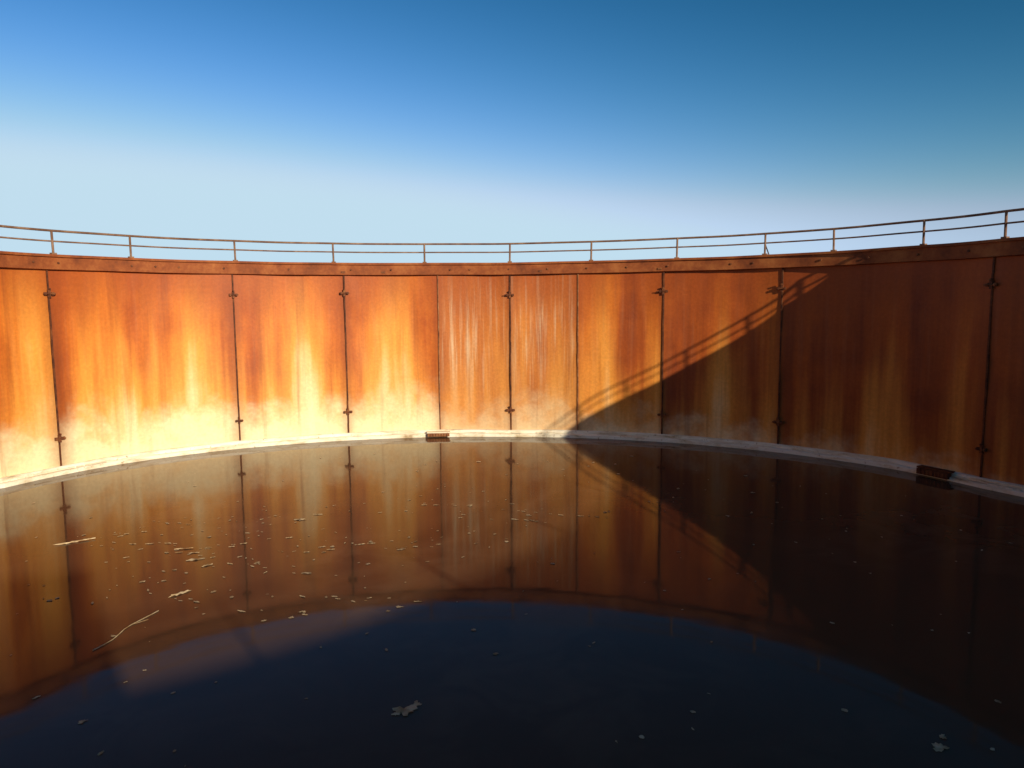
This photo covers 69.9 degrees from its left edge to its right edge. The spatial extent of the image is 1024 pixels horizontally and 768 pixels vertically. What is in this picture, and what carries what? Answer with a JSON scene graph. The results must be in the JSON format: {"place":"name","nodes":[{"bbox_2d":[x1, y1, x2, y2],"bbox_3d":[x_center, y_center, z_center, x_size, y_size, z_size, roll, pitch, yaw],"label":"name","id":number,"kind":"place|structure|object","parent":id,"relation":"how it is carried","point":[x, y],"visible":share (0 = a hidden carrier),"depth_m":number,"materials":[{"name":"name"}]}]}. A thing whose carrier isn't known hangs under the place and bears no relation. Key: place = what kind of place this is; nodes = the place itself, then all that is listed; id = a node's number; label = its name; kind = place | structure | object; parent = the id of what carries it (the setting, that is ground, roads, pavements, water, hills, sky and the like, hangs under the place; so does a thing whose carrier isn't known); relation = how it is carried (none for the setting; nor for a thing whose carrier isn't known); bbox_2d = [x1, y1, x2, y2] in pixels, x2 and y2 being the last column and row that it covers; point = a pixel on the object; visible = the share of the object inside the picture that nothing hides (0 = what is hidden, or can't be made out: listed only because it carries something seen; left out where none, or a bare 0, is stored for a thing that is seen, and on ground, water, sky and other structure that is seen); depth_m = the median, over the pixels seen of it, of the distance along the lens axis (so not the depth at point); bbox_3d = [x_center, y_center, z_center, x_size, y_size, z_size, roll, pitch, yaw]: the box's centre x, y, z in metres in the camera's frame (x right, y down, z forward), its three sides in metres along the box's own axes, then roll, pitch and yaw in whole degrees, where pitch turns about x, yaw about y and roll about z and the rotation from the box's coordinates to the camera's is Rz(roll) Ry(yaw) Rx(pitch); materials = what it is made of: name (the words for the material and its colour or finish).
{"place":"outdoors","nodes":[
{"label":"outdoors","id":0,"kind":"place"},
{"bbox_2d":[0,437,1023,767],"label":"water","id":1,"kind":"structure","parent":0,"point":[782,669],"depth_m":14.51,"materials":[{"name":"black liquid"}]},
{"bbox_2d":[93,610,158,649],"bbox_3d":[-7.258,4.624,13.806,0.175,0.024,1.734,1,6,15],"label":"floating twig","id":2,"kind":"object","parent":1,"relation":"on","point":[127,627],"visible":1,"depth_m":13.91,"materials":[{"name":"brown wood"}]},
{"bbox_2d":[9,455,1012,766],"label":"floating leaves","id":3,"kind":"object","parent":1,"relation":"on","point":[405,711],"visible":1,"depth_m":15.36,"materials":[{"name":"brown plant"}]},
{"bbox_2d":[0,255,1023,484],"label":"rusty tank wall","id":4,"kind":"structure","parent":0,"point":[886,360],"depth_m":30.50,"materials":[{"name":"metal"}]},
{"bbox_2d":[437,274,578,429],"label":"weld seams","id":5,"kind":"object","parent":4,"relation":"attached to","point":[577,353],"visible":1,"depth_m":33.62,"materials":[{"name":"brown metal"}]},
{"bbox_2d":[0,237,1023,274],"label":"rim flange","id":6,"kind":"object","parent":4,"relation":"on","point":[1002,247],"visible":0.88,"depth_m":29.93,"materials":[{"name":"brown metal"}]},
{"bbox_2d":[0,208,1023,262],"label":"guard railing","id":7,"kind":"object","parent":6,"relation":"on","point":[924,221],"visible":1,"depth_m":29.76,"materials":[{"name":"metal"}]},
{"bbox_2d":[32,246,1023,272],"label":"flange bolts","id":8,"kind":"object","parent":6,"relation":"on","point":[917,254],"visible":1,"depth_m":31.58,"materials":[{"name":"metal"}]},
{"bbox_2d":[0,429,1023,496],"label":"concrete ledge","id":9,"kind":"object","parent":4,"relation":"attached to","point":[883,462],"visible":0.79,"depth_m":30.66,"materials":[{"name":"grey concrete"}]},
{"bbox_2d":[427,431,449,436],"bbox_3d":[-3.409,2.318,34.039,1.080,0.195,0.400,-1,6,-4],"label":"scupper box","id":10,"kind":"object","parent":9,"relation":"on","point":[437,433],"visible":1,"depth_m":33.89,"materials":[{"name":"metal"}]},
{"bbox_2d":[916,465,954,479],"bbox_3d":[14.646,3.059,25.372,0.400,0.255,1.188,-4,7,-27],"label":"scupper box","id":11,"kind":"object","parent":9,"relation":"on","point":[934,472],"visible":1,"depth_m":25.26,"materials":[{"name":"brown metal"}]},
{"bbox_2d":[45,257,995,476],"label":"seam strips","id":12,"kind":"object","parent":4,"relation":"attached to","point":[986,376],"visible":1,"depth_m":29.62,"materials":[{"name":"brown metal"}]},
{"bbox_2d":[43,278,996,453],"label":"seam clamps","id":13,"kind":"object","parent":12,"relation":"attached to","point":[991,284],"visible":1,"depth_m":29.43,"materials":[{"name":"brown metal"}]},
{"bbox_2d":[0,0,1023,262],"label":"sky","id":14,"kind":"structure","parent":0,"point":[336,121],"materials":[{"name":"blue"}]}
]}

